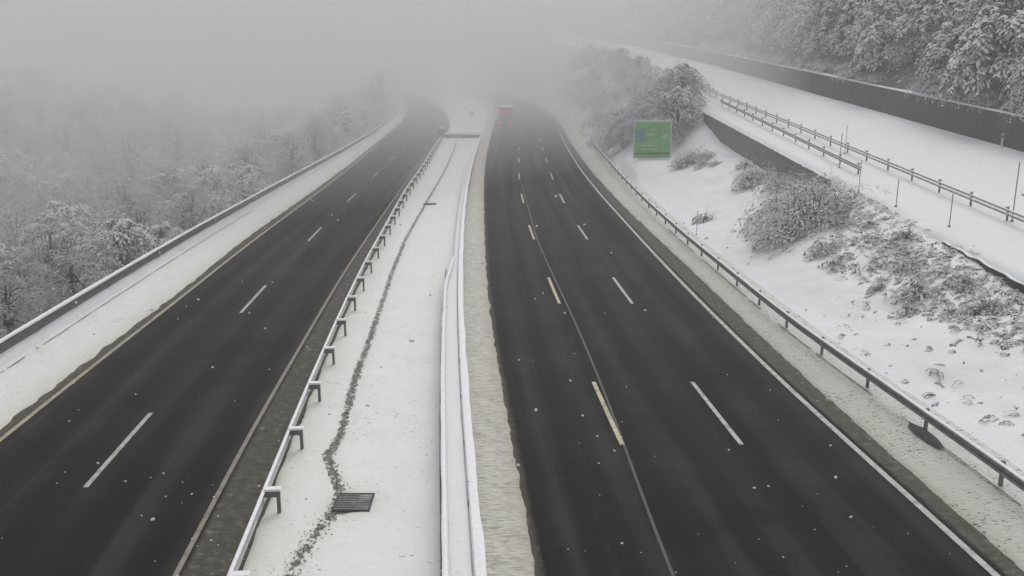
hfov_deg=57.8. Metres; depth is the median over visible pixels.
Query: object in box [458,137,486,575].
guardrail
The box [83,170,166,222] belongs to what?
frosted tree
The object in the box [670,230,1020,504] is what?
kerb
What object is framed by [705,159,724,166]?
snowy shrub
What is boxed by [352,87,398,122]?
frosted tree
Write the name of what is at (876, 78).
snowy shrub
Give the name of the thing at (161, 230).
frosted tree
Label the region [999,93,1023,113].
snowy shrub
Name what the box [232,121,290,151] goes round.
frosted tree
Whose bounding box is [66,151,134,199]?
frosted tree
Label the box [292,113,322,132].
frosted tree
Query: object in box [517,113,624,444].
road markings
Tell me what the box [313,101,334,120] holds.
frosted tree
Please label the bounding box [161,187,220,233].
frosted tree
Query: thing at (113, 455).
road markings
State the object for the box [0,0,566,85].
sky
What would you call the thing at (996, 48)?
snowy tree
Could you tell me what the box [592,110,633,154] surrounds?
snowy tree
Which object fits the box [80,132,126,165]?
frosted tree
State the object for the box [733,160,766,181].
snowy shrub
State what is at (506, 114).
lorry
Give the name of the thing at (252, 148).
frosted tree
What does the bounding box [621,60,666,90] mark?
snowy shrub
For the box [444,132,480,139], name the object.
cross barrier
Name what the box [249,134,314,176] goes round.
frosted tree
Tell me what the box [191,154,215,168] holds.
frosted tree
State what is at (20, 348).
snow under rail
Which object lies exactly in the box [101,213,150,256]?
frosted tree
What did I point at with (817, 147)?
guardrail
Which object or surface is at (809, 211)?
snowy shrub
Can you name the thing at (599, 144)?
snowy shrub
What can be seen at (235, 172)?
frosted tree
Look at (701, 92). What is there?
snowy shrub
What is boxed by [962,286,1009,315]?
snowy shrub
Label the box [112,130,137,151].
frosted tree
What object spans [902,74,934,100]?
snowy shrub
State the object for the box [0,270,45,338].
frosted tree
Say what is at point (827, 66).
snowy shrub
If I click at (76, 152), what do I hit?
frosted tree
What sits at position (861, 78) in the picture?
snowy shrub
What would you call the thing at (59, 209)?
frosted tree
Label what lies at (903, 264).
snowy shrub
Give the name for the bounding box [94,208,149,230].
frosted tree
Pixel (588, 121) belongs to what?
snowy shrub
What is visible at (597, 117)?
snowy tree
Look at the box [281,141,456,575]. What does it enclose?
drainage channel
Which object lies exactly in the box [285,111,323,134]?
frosted tree
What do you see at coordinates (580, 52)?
snowy shrub
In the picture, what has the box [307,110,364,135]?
frosted tree
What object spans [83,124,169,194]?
frosted tree
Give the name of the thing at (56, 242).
frosted tree
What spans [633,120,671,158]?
direction sign
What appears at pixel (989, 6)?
snowy tree
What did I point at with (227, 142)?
frosted tree
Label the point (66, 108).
frosted tree
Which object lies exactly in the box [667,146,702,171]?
snowy shrub
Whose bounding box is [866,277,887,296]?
snowy shrub
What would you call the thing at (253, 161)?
frosted tree
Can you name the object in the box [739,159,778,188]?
snowy shrub
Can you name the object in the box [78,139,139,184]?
frosted tree
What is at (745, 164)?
snowy shrub
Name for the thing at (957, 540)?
road markings
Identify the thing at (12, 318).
frosted tree
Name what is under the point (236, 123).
frosted tree
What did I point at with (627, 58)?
snowy tree
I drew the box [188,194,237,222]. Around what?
frosted tree
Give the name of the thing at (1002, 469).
guardrail
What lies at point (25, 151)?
frosted tree
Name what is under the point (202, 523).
road markings
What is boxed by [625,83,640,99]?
snowy tree
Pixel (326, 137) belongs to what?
frosted tree
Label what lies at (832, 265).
snowy shrub
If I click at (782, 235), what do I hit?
snowy shrub
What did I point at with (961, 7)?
snowy tree
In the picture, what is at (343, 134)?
frosted tree
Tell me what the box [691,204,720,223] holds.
snowy shrub
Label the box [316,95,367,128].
frosted tree
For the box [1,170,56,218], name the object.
frosted tree
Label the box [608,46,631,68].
snowy tree
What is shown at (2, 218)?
frosted tree
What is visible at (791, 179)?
snowy shrub
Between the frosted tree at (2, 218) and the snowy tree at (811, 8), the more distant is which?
the snowy tree at (811, 8)
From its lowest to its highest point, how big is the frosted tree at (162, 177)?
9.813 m
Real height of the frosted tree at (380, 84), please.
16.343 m
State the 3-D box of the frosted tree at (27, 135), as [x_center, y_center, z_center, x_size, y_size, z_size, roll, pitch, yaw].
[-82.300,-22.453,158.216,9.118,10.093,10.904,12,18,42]
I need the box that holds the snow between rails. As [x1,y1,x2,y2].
[445,138,478,575]
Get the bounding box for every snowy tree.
[579,83,597,104]
[591,110,608,127]
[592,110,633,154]
[607,51,624,65]
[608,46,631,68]
[613,97,659,142]
[621,56,630,66]
[623,91,647,111]
[624,54,652,77]
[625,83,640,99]
[632,71,654,88]
[639,97,664,117]
[645,82,667,100]
[648,62,717,117]
[648,84,706,143]
[702,0,742,39]
[734,23,756,51]
[745,0,777,42]
[746,0,765,27]
[753,0,807,53]
[753,16,778,50]
[775,2,806,53]
[790,0,860,54]
[799,26,834,64]
[804,0,868,31]
[824,0,862,56]
[847,0,912,56]
[848,5,925,74]
[895,0,970,54]
[914,18,981,84]
[934,0,977,45]
[938,0,1023,101]
[956,0,1022,34]
[972,0,1023,30]
[1005,55,1023,113]
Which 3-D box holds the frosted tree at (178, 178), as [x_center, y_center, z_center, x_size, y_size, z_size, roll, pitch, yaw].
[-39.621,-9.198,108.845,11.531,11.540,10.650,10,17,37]
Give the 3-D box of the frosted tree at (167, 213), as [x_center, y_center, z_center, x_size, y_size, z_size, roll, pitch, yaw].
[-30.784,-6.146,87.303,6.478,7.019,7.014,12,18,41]
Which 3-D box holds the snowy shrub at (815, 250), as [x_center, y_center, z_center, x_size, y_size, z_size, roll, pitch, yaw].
[17.220,-2.088,51.099,2.873,2.012,3.210,-9,16,-35]
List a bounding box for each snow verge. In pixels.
[0,78,406,429]
[340,78,534,575]
[353,78,1023,570]
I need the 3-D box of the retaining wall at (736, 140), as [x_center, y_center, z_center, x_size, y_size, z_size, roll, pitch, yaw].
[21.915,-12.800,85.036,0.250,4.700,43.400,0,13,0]
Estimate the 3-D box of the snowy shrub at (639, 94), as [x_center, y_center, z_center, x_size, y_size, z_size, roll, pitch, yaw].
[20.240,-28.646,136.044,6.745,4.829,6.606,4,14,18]
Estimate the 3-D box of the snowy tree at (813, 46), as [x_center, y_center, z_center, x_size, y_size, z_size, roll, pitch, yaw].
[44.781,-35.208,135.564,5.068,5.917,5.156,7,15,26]
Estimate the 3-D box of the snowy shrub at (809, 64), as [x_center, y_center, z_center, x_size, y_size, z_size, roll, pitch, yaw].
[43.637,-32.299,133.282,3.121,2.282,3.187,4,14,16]
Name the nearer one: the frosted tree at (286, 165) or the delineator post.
the delineator post
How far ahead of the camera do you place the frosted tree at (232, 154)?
131.91 m
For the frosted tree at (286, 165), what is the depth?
118.99 m
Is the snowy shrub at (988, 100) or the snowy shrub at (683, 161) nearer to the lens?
the snowy shrub at (988, 100)
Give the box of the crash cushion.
[437,127,445,137]
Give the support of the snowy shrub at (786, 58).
on the ground
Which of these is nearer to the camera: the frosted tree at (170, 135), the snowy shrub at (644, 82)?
the snowy shrub at (644, 82)
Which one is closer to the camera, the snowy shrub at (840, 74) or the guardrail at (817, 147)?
the guardrail at (817, 147)
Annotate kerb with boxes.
[0,212,249,372]
[439,270,446,575]
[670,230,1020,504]
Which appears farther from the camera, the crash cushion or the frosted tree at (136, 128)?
the frosted tree at (136, 128)
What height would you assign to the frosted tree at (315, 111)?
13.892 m
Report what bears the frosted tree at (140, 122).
on the ground
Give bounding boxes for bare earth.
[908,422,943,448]
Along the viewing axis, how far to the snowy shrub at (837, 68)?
123.56 m
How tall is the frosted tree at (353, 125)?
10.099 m
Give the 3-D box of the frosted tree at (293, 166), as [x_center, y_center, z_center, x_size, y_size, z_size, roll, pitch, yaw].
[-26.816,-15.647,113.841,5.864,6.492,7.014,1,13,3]
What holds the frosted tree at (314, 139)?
on the ground
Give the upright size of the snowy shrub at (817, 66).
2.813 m
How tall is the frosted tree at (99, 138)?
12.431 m
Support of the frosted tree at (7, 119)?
on the ground
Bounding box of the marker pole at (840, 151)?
[838,132,842,167]
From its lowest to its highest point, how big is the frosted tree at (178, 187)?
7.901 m
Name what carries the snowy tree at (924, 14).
on the ground
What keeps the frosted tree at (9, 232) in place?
on the ground
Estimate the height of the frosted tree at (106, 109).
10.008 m
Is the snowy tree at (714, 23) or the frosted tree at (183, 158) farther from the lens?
the snowy tree at (714, 23)
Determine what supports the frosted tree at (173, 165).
on the ground
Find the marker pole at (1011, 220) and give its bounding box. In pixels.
[1010,161,1019,221]
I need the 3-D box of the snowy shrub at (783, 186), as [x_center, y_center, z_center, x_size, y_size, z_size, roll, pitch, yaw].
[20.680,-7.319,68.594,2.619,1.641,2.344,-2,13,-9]
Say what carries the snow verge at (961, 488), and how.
on the ground
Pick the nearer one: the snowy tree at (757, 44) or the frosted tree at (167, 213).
the frosted tree at (167, 213)
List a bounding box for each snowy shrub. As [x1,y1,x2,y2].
[570,53,588,72]
[575,73,592,94]
[576,43,602,57]
[576,97,615,134]
[578,44,604,60]
[582,106,600,132]
[583,116,612,146]
[592,46,633,70]
[592,116,609,135]
[593,46,633,77]
[593,122,615,148]
[597,77,626,109]
[599,102,622,119]
[603,70,641,105]
[606,101,634,120]
[607,59,631,78]
[610,56,632,68]
[615,55,647,76]
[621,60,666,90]
[622,59,657,83]
[626,79,655,107]
[631,59,684,101]
[636,71,664,91]
[657,77,717,106]
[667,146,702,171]
[672,156,693,169]
[690,147,717,162]
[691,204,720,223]
[692,156,711,170]
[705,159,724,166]
[728,166,770,192]
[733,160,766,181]
[734,155,756,169]
[734,162,830,234]
[737,151,889,251]
[738,168,768,188]
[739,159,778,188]
[746,201,834,258]
[751,163,807,196]
[753,49,773,59]
[759,168,792,188]
[768,51,791,66]
[771,166,809,192]
[773,51,799,66]
[773,178,802,193]
[776,50,800,69]
[780,173,843,200]
[783,168,871,225]
[793,58,811,69]
[802,235,847,261]
[805,56,821,69]
[808,56,832,72]
[817,59,836,72]
[818,253,849,272]
[820,215,850,232]
[829,64,855,81]
[831,205,853,217]
[832,62,847,71]
[839,66,866,80]
[854,71,868,81]
[860,214,881,228]
[863,72,892,83]
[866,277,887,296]
[882,264,939,304]
[885,237,902,249]
[887,295,923,318]
[888,224,920,242]
[891,252,922,274]
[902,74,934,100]
[915,64,952,99]
[925,81,970,107]
[949,269,983,292]
[952,78,1003,110]
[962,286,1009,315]
[967,291,1007,316]
[968,85,1007,113]
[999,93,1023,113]
[1003,92,1023,123]
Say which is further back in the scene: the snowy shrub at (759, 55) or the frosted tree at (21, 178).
the snowy shrub at (759, 55)
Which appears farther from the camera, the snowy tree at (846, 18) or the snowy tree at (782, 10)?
the snowy tree at (782, 10)
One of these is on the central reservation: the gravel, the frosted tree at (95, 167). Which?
the gravel
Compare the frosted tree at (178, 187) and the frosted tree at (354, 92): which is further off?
the frosted tree at (354, 92)
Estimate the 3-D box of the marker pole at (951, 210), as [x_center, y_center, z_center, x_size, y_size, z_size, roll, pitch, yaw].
[23.610,-4.114,49.892,0.177,2.100,0.177,-5,14,-22]
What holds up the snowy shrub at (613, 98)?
on the ground
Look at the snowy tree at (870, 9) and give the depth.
119.47 m
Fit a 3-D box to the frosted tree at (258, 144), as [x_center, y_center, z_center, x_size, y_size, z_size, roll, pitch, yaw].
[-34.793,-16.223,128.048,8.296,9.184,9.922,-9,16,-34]
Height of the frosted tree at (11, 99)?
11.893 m
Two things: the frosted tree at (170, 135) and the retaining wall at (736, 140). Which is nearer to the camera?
the retaining wall at (736, 140)
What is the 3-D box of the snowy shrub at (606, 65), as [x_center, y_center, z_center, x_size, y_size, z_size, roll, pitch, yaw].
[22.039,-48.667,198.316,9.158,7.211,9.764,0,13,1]
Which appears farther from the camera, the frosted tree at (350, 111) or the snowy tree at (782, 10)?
the frosted tree at (350, 111)
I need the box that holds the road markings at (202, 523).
[172,103,444,575]
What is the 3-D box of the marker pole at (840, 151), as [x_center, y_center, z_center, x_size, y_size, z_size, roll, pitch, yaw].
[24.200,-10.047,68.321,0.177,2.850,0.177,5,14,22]
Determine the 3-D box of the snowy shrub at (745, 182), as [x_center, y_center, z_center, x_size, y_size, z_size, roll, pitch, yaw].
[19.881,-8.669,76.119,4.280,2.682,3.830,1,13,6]
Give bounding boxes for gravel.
[284,320,376,575]
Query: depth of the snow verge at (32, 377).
45.50 m
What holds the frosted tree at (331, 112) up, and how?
on the ground
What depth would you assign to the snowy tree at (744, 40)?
176.92 m
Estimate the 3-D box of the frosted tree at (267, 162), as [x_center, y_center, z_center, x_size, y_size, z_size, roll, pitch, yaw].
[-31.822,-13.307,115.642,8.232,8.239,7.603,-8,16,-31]
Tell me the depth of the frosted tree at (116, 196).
123.42 m
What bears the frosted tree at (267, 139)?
on the ground
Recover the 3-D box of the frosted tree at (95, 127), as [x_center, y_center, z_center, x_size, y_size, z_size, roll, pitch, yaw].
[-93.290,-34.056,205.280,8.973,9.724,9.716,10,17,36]
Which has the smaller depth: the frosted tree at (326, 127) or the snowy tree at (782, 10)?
the frosted tree at (326, 127)
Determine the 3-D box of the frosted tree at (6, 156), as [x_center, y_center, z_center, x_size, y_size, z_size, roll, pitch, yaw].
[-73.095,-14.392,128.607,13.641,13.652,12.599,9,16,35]
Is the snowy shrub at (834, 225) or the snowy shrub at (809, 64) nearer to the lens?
the snowy shrub at (834, 225)
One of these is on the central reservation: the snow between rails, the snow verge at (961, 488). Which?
the snow between rails
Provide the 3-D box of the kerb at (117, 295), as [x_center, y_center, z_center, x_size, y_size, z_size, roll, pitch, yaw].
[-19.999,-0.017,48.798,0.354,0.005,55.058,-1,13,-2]
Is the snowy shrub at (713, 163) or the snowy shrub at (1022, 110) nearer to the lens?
the snowy shrub at (1022, 110)
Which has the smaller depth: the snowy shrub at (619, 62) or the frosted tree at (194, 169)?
the frosted tree at (194, 169)
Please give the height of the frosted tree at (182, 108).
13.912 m
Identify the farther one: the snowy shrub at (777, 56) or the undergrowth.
the snowy shrub at (777, 56)
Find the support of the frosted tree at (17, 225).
on the ground
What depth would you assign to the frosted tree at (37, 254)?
65.75 m
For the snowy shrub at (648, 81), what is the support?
on the ground
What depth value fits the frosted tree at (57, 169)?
146.36 m
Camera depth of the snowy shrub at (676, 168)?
92.90 m
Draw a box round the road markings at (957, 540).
[500,95,999,575]
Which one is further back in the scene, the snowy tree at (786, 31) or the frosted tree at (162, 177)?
the snowy tree at (786, 31)
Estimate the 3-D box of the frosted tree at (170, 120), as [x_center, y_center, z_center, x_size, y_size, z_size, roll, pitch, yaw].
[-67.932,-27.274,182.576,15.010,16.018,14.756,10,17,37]
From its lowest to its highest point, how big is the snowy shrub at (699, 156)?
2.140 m
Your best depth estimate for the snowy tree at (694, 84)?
111.15 m
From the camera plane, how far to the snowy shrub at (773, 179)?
73.02 m
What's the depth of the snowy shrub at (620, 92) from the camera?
157.22 m
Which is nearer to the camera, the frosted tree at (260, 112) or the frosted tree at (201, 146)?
the frosted tree at (201, 146)
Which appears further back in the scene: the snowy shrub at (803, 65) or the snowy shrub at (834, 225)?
the snowy shrub at (803, 65)
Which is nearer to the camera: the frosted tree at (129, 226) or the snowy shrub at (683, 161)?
the frosted tree at (129, 226)
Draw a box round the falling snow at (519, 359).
[7,191,1023,575]
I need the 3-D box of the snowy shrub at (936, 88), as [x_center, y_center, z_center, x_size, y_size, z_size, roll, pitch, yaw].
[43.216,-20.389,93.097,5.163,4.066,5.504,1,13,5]
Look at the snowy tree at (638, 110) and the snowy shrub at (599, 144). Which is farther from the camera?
the snowy shrub at (599, 144)
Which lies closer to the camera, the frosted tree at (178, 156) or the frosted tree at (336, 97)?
the frosted tree at (178, 156)
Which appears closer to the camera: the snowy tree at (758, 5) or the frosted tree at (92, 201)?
the frosted tree at (92, 201)
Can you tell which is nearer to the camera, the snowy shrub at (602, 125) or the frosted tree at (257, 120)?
the snowy shrub at (602, 125)
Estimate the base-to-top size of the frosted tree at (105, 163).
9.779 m
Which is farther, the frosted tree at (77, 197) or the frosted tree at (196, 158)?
the frosted tree at (196, 158)
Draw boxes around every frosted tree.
[0,90,37,154]
[0,93,43,136]
[0,99,37,151]
[0,110,37,159]
[0,136,23,206]
[0,142,52,197]
[0,147,27,209]
[0,149,51,215]
[0,196,39,254]
[0,207,27,243]
[0,213,37,244]
[0,214,112,316]
[0,221,33,251]
[0,239,70,334]
[0,243,49,320]
[0,257,68,331]
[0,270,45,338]
[0,291,33,336]
[1,127,61,178]
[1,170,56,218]
[3,137,62,176]
[4,178,72,227]
[4,228,104,310]
[6,84,65,135]
[10,189,129,272]
[11,182,93,234]
[21,186,117,227]
[24,101,74,149]
[27,251,109,314]
[28,113,90,167]
[35,116,96,171]
[38,151,96,191]
[42,101,97,143]
[43,168,99,206]
[49,99,119,155]
[49,151,94,179]
[51,189,120,227]
[57,170,115,217]
[65,211,162,291]
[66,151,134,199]
[72,118,127,168]
[72,179,137,221]
[77,116,112,149]
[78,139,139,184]
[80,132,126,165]
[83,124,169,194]
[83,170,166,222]
[84,148,132,185]
[87,201,185,267]
[88,103,120,137]
[89,182,139,221]
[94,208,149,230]
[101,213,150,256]
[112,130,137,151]
[114,122,160,151]
[115,146,175,194]
[116,116,151,144]
[117,127,174,177]
[125,108,206,165]
[127,159,189,204]
[128,179,170,211]
[130,161,208,228]
[133,163,213,224]
[133,220,183,257]
[145,117,215,172]
[145,180,217,234]
[147,193,210,237]
[151,125,191,155]
[154,97,198,131]
[159,158,184,174]
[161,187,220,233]
[166,143,194,166]
[170,129,224,164]
[171,152,227,168]
[178,165,220,195]
[180,153,224,198]
[181,125,227,164]
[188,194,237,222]
[190,162,250,212]
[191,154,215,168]
[204,161,268,211]
[205,136,246,168]
[207,140,267,185]
[208,138,249,153]
[213,139,273,187]
[215,107,263,141]
[215,147,276,201]
[219,147,247,168]
[223,153,283,190]
[226,124,282,147]
[228,139,279,185]
[231,115,269,139]
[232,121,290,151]
[239,105,283,131]
[248,129,297,151]
[249,126,304,180]
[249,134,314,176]
[250,104,309,129]
[269,137,316,179]
[270,146,312,180]
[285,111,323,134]
[285,120,343,165]
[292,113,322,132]
[293,108,319,124]
[295,117,341,161]
[297,122,349,160]
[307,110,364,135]
[312,90,356,110]
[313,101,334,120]
[313,108,363,139]
[314,108,375,148]
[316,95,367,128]
[317,94,348,110]
[323,121,351,155]
[334,100,369,130]
[345,80,386,103]
[349,105,384,136]
[350,96,388,123]
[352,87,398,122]
[353,103,376,128]
[355,69,405,114]
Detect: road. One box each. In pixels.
[0,78,449,575]
[343,78,1023,575]
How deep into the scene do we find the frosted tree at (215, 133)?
206.47 m
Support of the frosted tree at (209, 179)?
on the ground
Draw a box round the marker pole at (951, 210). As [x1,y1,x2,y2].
[947,192,953,226]
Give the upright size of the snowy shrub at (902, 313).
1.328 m
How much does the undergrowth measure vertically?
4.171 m
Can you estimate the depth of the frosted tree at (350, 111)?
198.50 m
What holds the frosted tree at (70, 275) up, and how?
on the ground
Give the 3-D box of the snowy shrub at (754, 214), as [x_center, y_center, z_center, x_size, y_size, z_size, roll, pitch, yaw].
[18.144,-5.703,60.605,6.600,4.874,6.190,8,15,30]
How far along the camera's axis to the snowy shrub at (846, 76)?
116.87 m
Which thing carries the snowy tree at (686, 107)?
on the ground
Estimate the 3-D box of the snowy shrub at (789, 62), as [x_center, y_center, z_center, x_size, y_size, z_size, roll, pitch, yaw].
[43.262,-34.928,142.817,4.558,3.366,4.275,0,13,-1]
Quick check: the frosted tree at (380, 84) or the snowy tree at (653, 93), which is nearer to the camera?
the snowy tree at (653, 93)
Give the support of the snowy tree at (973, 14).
on the ground
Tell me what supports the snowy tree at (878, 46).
on the ground
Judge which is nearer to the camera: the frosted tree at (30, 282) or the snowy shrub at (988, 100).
the frosted tree at (30, 282)
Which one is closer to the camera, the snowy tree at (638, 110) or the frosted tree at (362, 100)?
the snowy tree at (638, 110)
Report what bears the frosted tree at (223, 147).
on the ground
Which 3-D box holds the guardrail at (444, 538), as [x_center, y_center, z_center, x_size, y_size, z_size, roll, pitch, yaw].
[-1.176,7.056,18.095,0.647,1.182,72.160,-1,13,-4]
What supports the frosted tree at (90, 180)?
on the ground
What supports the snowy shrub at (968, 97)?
on the ground
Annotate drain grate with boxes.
[331,493,374,511]
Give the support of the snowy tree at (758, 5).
on the ground
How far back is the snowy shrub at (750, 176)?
76.67 m
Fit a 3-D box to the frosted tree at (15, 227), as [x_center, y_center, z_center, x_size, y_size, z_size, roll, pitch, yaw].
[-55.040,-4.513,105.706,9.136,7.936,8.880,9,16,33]
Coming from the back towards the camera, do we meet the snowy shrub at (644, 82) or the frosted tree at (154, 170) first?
the snowy shrub at (644, 82)
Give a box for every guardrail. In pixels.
[0,99,397,353]
[227,137,441,575]
[440,257,453,575]
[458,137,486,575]
[590,140,1023,490]
[629,57,1023,221]
[720,99,861,173]
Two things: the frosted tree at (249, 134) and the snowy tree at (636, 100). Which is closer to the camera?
the snowy tree at (636, 100)
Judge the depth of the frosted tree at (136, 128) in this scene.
189.27 m
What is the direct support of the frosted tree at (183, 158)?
on the ground
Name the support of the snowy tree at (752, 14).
on the ground
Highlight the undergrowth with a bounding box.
[704,182,1023,434]
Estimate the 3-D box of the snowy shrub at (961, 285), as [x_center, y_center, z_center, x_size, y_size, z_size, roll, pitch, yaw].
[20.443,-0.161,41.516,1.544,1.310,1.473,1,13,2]
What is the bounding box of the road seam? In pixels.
[521,182,674,575]
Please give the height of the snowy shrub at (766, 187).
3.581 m
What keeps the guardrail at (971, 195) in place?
on the ground
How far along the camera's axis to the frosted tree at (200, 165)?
116.26 m
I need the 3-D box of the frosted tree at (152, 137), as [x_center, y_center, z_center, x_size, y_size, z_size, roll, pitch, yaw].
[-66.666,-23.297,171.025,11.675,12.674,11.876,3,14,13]
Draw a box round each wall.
[570,29,1023,151]
[703,112,830,187]
[941,241,1023,293]
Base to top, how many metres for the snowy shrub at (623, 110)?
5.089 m
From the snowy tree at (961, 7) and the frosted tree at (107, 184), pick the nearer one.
the snowy tree at (961, 7)
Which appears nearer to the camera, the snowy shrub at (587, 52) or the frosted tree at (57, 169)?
the frosted tree at (57, 169)
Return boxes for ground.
[0,0,1023,470]
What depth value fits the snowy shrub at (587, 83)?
209.54 m
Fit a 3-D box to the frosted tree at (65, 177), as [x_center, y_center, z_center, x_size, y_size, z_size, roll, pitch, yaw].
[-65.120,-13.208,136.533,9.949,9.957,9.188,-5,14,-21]
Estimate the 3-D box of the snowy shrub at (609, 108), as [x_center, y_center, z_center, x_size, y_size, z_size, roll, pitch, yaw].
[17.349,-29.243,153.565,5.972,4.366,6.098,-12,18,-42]
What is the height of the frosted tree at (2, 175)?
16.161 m
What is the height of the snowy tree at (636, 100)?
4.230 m
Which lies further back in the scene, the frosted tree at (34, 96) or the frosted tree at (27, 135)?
the frosted tree at (34, 96)
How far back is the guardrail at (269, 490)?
30.58 m
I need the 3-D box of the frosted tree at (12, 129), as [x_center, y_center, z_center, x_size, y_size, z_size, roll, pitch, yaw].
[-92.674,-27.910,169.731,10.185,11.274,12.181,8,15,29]
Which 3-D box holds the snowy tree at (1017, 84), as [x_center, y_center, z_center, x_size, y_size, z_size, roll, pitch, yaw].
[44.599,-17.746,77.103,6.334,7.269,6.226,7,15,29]
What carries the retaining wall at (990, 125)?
on the ground
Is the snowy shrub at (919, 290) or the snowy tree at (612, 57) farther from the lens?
the snowy tree at (612, 57)
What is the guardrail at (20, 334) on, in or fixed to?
on the snow verge at (32, 377)
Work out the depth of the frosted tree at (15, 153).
138.61 m
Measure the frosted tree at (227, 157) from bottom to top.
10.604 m
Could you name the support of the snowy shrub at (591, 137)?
on the ground
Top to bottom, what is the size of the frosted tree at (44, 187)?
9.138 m
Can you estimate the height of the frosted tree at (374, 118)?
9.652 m
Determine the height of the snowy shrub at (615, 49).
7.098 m
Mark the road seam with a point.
(644, 501)
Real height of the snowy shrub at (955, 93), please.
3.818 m
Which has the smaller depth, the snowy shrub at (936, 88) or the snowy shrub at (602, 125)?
the snowy shrub at (936, 88)
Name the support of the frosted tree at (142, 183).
on the ground
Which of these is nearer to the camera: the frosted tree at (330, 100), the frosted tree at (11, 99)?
the frosted tree at (11, 99)
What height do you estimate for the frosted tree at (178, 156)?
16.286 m
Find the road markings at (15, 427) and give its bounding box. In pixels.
[0,104,408,441]
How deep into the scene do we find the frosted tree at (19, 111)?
175.67 m
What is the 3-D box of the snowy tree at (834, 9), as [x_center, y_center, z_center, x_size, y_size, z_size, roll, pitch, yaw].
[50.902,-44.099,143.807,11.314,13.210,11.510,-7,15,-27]
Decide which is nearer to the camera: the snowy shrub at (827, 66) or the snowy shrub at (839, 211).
the snowy shrub at (839, 211)
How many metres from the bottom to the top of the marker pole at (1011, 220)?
3.550 m
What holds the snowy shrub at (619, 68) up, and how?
on the ground
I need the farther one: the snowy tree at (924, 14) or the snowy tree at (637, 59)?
the snowy tree at (637, 59)
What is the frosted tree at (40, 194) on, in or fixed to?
on the ground
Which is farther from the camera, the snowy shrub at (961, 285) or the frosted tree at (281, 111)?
the frosted tree at (281, 111)
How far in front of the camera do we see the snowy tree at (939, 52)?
93.32 m
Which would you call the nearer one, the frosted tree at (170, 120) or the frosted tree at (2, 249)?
the frosted tree at (2, 249)
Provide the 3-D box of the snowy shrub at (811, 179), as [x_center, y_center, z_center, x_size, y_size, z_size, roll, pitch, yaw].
[20.538,-6.577,63.605,4.280,2.682,3.830,-2,13,-7]
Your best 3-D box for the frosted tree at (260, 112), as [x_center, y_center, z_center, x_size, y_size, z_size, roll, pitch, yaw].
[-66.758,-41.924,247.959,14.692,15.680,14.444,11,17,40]
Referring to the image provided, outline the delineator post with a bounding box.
[1001,133,1003,146]
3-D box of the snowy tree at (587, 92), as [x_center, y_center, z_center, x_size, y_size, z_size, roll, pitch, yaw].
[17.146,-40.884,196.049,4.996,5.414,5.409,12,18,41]
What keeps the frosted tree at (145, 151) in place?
on the ground
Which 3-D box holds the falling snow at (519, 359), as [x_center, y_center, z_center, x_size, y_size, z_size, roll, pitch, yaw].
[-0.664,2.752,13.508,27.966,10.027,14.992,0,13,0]
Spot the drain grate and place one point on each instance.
(352, 502)
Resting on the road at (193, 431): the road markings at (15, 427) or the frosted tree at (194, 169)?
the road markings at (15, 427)
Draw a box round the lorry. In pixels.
[499,105,512,125]
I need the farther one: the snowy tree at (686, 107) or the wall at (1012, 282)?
the snowy tree at (686, 107)
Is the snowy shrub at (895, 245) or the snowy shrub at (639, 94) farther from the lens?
the snowy shrub at (639, 94)
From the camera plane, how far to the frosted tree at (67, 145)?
165.12 m
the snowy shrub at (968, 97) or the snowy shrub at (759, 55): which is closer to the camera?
the snowy shrub at (968, 97)
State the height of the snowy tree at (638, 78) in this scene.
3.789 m
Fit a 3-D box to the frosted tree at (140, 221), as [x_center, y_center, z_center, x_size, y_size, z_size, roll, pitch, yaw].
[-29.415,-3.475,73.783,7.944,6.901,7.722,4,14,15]
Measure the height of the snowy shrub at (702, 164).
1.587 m
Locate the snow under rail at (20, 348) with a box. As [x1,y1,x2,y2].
[0,101,397,367]
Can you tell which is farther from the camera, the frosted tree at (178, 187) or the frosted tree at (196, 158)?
the frosted tree at (196, 158)
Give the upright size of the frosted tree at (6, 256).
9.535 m
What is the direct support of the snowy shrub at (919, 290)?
on the ground
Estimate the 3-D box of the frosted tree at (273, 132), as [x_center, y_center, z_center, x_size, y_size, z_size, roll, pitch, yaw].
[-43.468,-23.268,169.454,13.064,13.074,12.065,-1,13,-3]
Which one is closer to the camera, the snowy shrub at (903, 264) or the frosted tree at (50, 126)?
the snowy shrub at (903, 264)
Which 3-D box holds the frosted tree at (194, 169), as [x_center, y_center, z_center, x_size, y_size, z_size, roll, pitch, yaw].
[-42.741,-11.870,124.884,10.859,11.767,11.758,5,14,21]
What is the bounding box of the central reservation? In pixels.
[243,78,487,575]
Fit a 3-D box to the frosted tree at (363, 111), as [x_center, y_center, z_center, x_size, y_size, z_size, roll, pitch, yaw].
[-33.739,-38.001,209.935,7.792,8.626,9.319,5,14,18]
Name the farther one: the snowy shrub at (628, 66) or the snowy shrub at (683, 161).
the snowy shrub at (628, 66)
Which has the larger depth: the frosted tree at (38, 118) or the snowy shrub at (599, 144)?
the frosted tree at (38, 118)
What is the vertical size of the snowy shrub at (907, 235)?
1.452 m
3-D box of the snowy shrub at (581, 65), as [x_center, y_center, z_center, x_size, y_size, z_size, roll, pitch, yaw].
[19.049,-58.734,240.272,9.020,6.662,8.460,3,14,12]
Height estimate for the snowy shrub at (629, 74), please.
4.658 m
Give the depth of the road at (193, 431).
31.88 m
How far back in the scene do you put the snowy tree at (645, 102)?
120.27 m
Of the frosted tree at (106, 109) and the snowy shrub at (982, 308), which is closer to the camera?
the snowy shrub at (982, 308)
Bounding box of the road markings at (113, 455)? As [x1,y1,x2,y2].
[83,119,423,486]
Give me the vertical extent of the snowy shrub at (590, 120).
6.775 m
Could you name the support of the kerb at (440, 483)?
on the central reservation
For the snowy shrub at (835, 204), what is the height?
3.780 m

